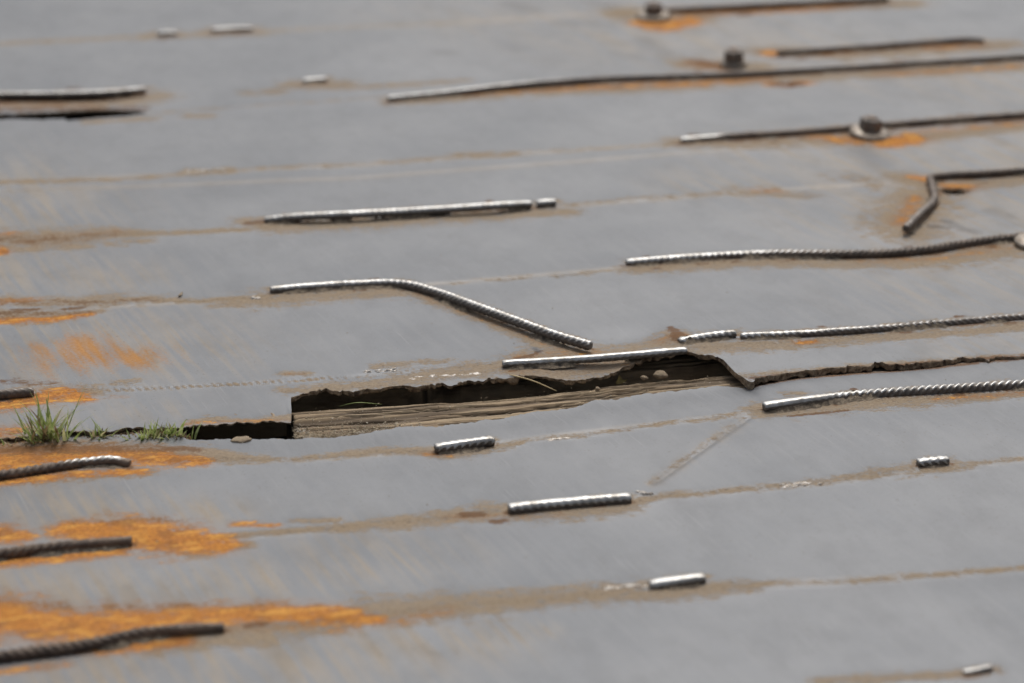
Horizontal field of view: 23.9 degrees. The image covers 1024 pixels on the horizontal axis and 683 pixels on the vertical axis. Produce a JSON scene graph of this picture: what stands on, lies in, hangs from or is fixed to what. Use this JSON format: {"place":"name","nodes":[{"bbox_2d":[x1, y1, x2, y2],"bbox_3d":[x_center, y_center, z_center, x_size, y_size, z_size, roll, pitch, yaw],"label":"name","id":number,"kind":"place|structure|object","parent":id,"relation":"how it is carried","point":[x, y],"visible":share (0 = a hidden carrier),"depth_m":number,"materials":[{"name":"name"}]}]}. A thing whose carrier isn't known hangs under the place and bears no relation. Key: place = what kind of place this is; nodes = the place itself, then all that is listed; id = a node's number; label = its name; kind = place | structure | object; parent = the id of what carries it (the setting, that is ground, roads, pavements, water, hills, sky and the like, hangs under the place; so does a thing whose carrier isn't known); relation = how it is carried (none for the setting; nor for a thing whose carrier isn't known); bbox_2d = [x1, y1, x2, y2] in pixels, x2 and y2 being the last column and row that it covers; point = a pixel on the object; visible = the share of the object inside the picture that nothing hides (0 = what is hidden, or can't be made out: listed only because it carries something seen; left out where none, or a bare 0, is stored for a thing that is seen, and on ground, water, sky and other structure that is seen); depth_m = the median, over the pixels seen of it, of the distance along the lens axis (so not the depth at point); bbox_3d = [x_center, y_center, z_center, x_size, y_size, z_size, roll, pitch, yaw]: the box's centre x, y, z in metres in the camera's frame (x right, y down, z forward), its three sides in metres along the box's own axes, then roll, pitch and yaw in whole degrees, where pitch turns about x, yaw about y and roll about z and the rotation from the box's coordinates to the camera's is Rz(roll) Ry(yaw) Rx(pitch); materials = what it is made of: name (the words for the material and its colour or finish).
{"place":"outdoors","nodes":[
{"label":"outdoors","id":0,"kind":"place"},
{"bbox_2d":[185,169,226,172],"bbox_3d":[-0.513,-0.287,4.062,0.080,0.004,0.013,-3,21,-9],"label":"weld residue","id":1,"kind":"object","parent":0,"point":[209,170],"visible":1,"depth_m":4.06},
{"bbox_2d":[0,94,959,439],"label":"ground","id":2,"kind":"structure","parent":0,"point":[78,116],"depth_m":5.95,"materials":[{"name":"soil"}]},
{"bbox_2d":[0,0,1023,682],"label":"steel deck","id":3,"kind":"structure","parent":2,"relation":"on","point":[406,554],"depth_m":3.33,"materials":[{"name":"grey metal"}]},
{"bbox_2d":[1,437,26,445],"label":"grass tuft","id":4,"kind":"object","parent":3,"relation":"on","point":[3,442],"visible":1,"depth_m":2.98,"materials":[{"name":"green plant"}]},
{"bbox_2d":[0,387,33,399],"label":"rebar","id":5,"kind":"object","parent":3,"relation":"on","point":[15,393],"visible":1,"depth_m":3.12,"materials":[{"name":"metal"}]},
{"bbox_2d":[1,384,91,444],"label":"grass tuft","id":6,"kind":"object","parent":3,"relation":"on","point":[45,432],"visible":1,"depth_m":2.99,"materials":[{"name":"green plant"}]},
{"bbox_2d":[0,455,130,479],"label":"rebar","id":7,"kind":"object","parent":3,"relation":"on","point":[111,462],"visible":1,"depth_m":2.91,"materials":[{"name":"metal"}]},
{"bbox_2d":[0,536,131,561],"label":"rebar","id":8,"kind":"object","parent":3,"relation":"on","point":[55,549],"visible":1,"depth_m":2.70,"materials":[{"name":"metal"}]},
{"bbox_2d":[0,87,145,101],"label":"rebar","id":9,"kind":"object","parent":3,"relation":"on","point":[113,93],"visible":1,"depth_m":4.49,"materials":[{"name":"metal"}]},
{"bbox_2d":[6,429,187,443],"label":"gap litter","id":10,"kind":"object","parent":3,"relation":"on","point":[135,431],"visible":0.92,"depth_m":3.02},
{"bbox_2d":[81,417,125,438],"bbox_3d":[-0.509,0.108,3.009,0.049,0.038,0.036,-12,24,-29],"label":"grass tuft","id":11,"kind":"object","parent":3,"relation":"on","point":[94,434],"visible":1,"depth_m":3.01,"materials":[{"name":"green plant"}]},
{"bbox_2d":[0,623,223,662],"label":"rebar","id":12,"kind":"object","parent":3,"relation":"on","point":[123,639],"visible":1,"depth_m":2.49,"materials":[{"name":"metal"}]},
{"bbox_2d":[121,417,201,439],"bbox_3d":[-0.438,0.111,3.006,0.108,0.034,0.055,-4,21,-11],"label":"grass tuft","id":13,"kind":"object","parent":3,"relation":"on","point":[154,433],"visible":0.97,"depth_m":3.01,"materials":[{"name":"green plant"}]},
{"bbox_2d":[157,30,176,36],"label":"rebar","id":14,"kind":"object","parent":3,"relation":"on","point":[168,33],"visible":1,"depth_m":4.96,"materials":[{"name":"metal"}]},
{"bbox_2d":[211,26,251,32],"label":"rebar","id":15,"kind":"object","parent":3,"relation":"on","point":[232,29],"visible":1,"depth_m":4.99,"materials":[{"name":"metal"}]},
{"bbox_2d":[231,436,251,442],"bbox_3d":[-0.336,0.122,3.000,0.025,0.008,0.020,5,21,13],"label":"pebble","id":16,"kind":"object","parent":3,"relation":"on","point":[242,439],"visible":1,"depth_m":3.00,"materials":[{"name":"beige stone"}]},
{"bbox_2d":[303,77,326,83],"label":"rebar","id":17,"kind":"object","parent":3,"relation":"on","point":[317,80],"visible":1,"depth_m":4.61,"materials":[{"name":"metal"}]},
{"bbox_2d":[363,368,397,372],"bbox_3d":[-0.174,0.039,3.211,0.050,0.005,0.013,-3,21,-9],"label":"weld residue","id":18,"kind":"object","parent":3,"relation":"on","point":[378,370],"visible":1,"depth_m":3.21},
{"bbox_2d":[264,200,532,224],"bbox_3d":[-0.177,-0.203,3.826,0.430,0.020,0.044,-3,21,-9],"label":"rebar","id":19,"kind":"object","parent":3,"relation":"on","point":[392,214],"visible":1,"depth_m":3.82,"materials":[{"name":"metal"}]},
{"bbox_2d":[270,279,592,349],"bbox_3d":[-0.096,-0.051,3.428,0.521,0.021,0.123,11,23,26],"label":"rebar","id":20,"kind":"object","parent":3,"relation":"on","point":[545,335],"visible":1,"depth_m":3.45,"materials":[{"name":"metal"}]},
{"bbox_2d":[409,372,479,379],"bbox_3d":[-0.085,0.045,3.197,0.110,0.004,0.015,-4,21,-11],"label":"weld residue","id":21,"kind":"object","parent":3,"relation":"on","point":[452,375],"visible":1,"depth_m":3.19},
{"bbox_2d":[434,435,494,454],"bbox_3d":[-0.057,0.129,2.966,0.076,0.014,0.025,-7,22,-17],"label":"rebar","id":22,"kind":"object","parent":3,"relation":"on","point":[468,445],"visible":1,"depth_m":2.96,"materials":[{"name":"metal"}]},
{"bbox_2d":[66,354,879,439],"bbox_3d":[0.004,0.056,3.330,1.283,0.063,0.157,-4,21,-11],"label":"hole","id":23,"kind":"object","parent":3,"relation":"on","point":[684,367],"visible":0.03,"depth_m":3.24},
{"bbox_2d":[286,375,744,438],"bbox_3d":[0.090,0.117,3.148,0.754,0.072,0.174,-4,21,-11],"label":"timber plank","id":24,"kind":"object","parent":3,"relation":"on","point":[430,415],"visible":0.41,"depth_m":3.13,"materials":[{"name":"brown wood"}]},
{"bbox_2d":[292,406,420,438],"bbox_3d":[-0.200,0.102,3.064,0.164,0.007,0.096,-4,21,-11],"label":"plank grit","id":25,"kind":"object","parent":24,"relation":"on","point":[302,435],"visible":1,"depth_m":3.04,"materials":[{"name":"brown wood"}]},
{"bbox_2d":[301,376,711,426],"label":"plank crumbs","id":26,"kind":"object","parent":24,"relation":"on","point":[522,401],"visible":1,"depth_m":3.16,"materials":[{"name":"brown wood"}]},
{"bbox_2d":[509,374,555,390],"bbox_3d":[0.028,0.054,3.187,0.065,0.017,0.003,6,22,16],"label":"straw stem","id":27,"kind":"object","parent":24,"relation":"on","point":[530,380],"visible":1,"depth_m":3.19,"materials":[{"name":"beige plant"}]},
{"bbox_2d":[616,375,627,383],"bbox_3d":[0.147,0.052,3.251,0.017,0.010,0.012,-5,46,-47],"label":"dead leaf","id":28,"kind":"object","parent":24,"relation":"on","point":[620,380],"visible":1,"depth_m":3.25,"materials":[{"name":"brown plant"}]},
{"bbox_2d":[653,370,667,378],"bbox_3d":[0.198,0.044,3.230,0.019,0.010,0.018,-4,21,-11],"label":"pebble","id":29,"kind":"object","parent":24,"relation":"on","point":[660,374],"visible":1,"depth_m":3.23,"materials":[{"name":"beige stone"}]},
{"bbox_2d":[536,199,555,208],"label":"rebar","id":30,"kind":"object","parent":3,"relation":"on","point":[547,203],"visible":1,"depth_m":3.88,"materials":[{"name":"metal"}]},
{"bbox_2d":[546,437,569,440],"bbox_3d":[0.050,0.122,2.996,0.050,0.003,0.014,-4,21,-11],"label":"weld residue","id":31,"kind":"object","parent":3,"relation":"on","point":[559,438],"visible":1,"depth_m":3.00},
{"bbox_2d":[508,493,631,513],"bbox_3d":[0.066,0.187,2.814,0.146,0.014,0.027,-4,21,-11],"label":"rebar","id":32,"kind":"object","parent":3,"relation":"on","point":[563,503],"visible":1,"depth_m":2.80,"materials":[{"name":"metal"}]},
{"bbox_2d":[502,347,686,369],"bbox_3d":[0.111,0.021,3.237,0.250,0.016,0.029,-4,21,-9],"label":"rebar","id":33,"kind":"object","parent":3,"relation":"on","point":[545,363],"visible":1,"depth_m":3.23,"materials":[{"name":"metal"}]},
{"bbox_2d":[604,583,648,589],"bbox_3d":[0.130,0.265,2.618,0.071,0.004,0.013,-3,21,-7],"label":"weld residue","id":34,"kind":"object","parent":3,"relation":"on","point":[623,586],"visible":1,"depth_m":2.62},
{"bbox_2d":[635,490,653,494],"bbox_3d":[0.156,0.178,2.842,0.024,0.005,0.012,-1,21,-3],"label":"weld residue","id":35,"kind":"object","parent":3,"relation":"on","point":[644,493],"visible":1,"depth_m":2.84},
{"bbox_2d":[637,0,670,21],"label":"deck bolt","id":36,"kind":"object","parent":3,"relation":"on","point":[653,11],"visible":1,"depth_m":5.09,"materials":[{"name":"metal"}]},
{"bbox_2d":[648,573,705,590],"bbox_3d":[0.180,0.263,2.617,0.063,0.014,0.024,-4,21,-11],"label":"rebar","id":37,"kind":"object","parent":3,"relation":"on","point":[685,582],"visible":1,"depth_m":2.62,"materials":[{"name":"metal"}]},
{"bbox_2d":[387,54,1023,101],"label":"rebar","id":38,"kind":"object","parent":3,"relation":"on","point":[534,84],"visible":1,"depth_m":4.63,"materials":[{"name":"metal"}]},
{"bbox_2d":[677,330,736,344],"bbox_3d":[0.267,-0.006,3.313,0.085,0.014,0.030,-9,23,-22],"label":"rebar","id":39,"kind":"object","parent":3,"relation":"on","point":[714,336],"visible":1,"depth_m":3.31,"materials":[{"name":"metal"}]},
{"bbox_2d":[720,46,746,68],"bbox_3d":[0.433,-0.556,4.722,0.052,0.040,0.052,-4,21,-11],"label":"deck bolt","id":40,"kind":"object","parent":3,"relation":"on","point":[733,57],"visible":1,"depth_m":4.71,"materials":[{"name":"metal"}]},
{"bbox_2d":[663,0,888,12],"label":"rebar","id":41,"kind":"object","parent":3,"relation":"on","point":[816,3],"visible":0.98,"depth_m":5.19,"materials":[{"name":"metal"}]},
{"bbox_2d":[779,481,821,487],"bbox_3d":[0.344,0.170,2.870,0.055,0.004,0.015,-4,21,-11],"label":"weld residue","id":42,"kind":"object","parent":3,"relation":"on","point":[798,484],"visible":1,"depth_m":2.87},
{"bbox_2d":[625,232,1023,266],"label":"rebar","id":43,"kind":"object","parent":3,"relation":"on","point":[837,255],"visible":1,"depth_m":3.64,"materials":[{"name":"metal"}]},
{"bbox_2d":[680,112,1023,143],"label":"rebar","id":44,"kind":"object","parent":3,"relation":"on","point":[845,128],"visible":0.95,"depth_m":4.28,"materials":[{"name":"metal"}]},
{"bbox_2d":[849,115,889,140],"bbox_3d":[0.632,-0.379,4.263,0.072,0.039,0.072,-4,21,-11],"label":"deck bolt","id":45,"kind":"object","parent":3,"relation":"on","point":[868,128],"visible":1,"depth_m":4.25,"materials":[{"name":"metal"}]},
{"bbox_2d":[777,37,983,55],"bbox_3d":[0.741,-0.594,4.859,0.440,0.016,0.037,-5,21,-13],"label":"rebar","id":46,"kind":"object","parent":3,"relation":"on","point":[853,48],"visible":1,"depth_m":4.85,"materials":[{"name":"metal"}]},
{"bbox_2d":[740,314,1023,340],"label":"rebar","id":47,"kind":"object","parent":3,"relation":"on","point":[800,334],"visible":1,"depth_m":3.34,"materials":[{"name":"metal"}]},
{"bbox_2d":[762,380,1023,412],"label":"rebar","id":48,"kind":"object","parent":3,"relation":"on","point":[802,403],"visible":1,"depth_m":3.12,"materials":[{"name":"metal"}]},
{"bbox_2d":[916,456,949,468],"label":"rebar","id":49,"kind":"object","parent":3,"relation":"on","point":[931,462],"visible":1,"depth_m":2.92,"materials":[{"name":"metal"}]},
{"bbox_2d":[902,167,1023,234],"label":"rebar","id":50,"kind":"object","parent":3,"relation":"on","point":[932,181],"visible":1,"depth_m":4.01,"materials":[{"name":"metal"}]},
{"bbox_2d":[962,664,992,674],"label":"rebar","id":51,"kind":"object","parent":3,"relation":"on","point":[987,668],"visible":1,"depth_m":2.44,"materials":[{"name":"metal"}]},
{"bbox_2d":[1014,233,1023,249],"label":"deck bolt","id":52,"kind":"object","parent":3,"relation":"on","point":[1019,240],"visible":1,"depth_m":3.69,"materials":[{"name":"metal"}]}
]}

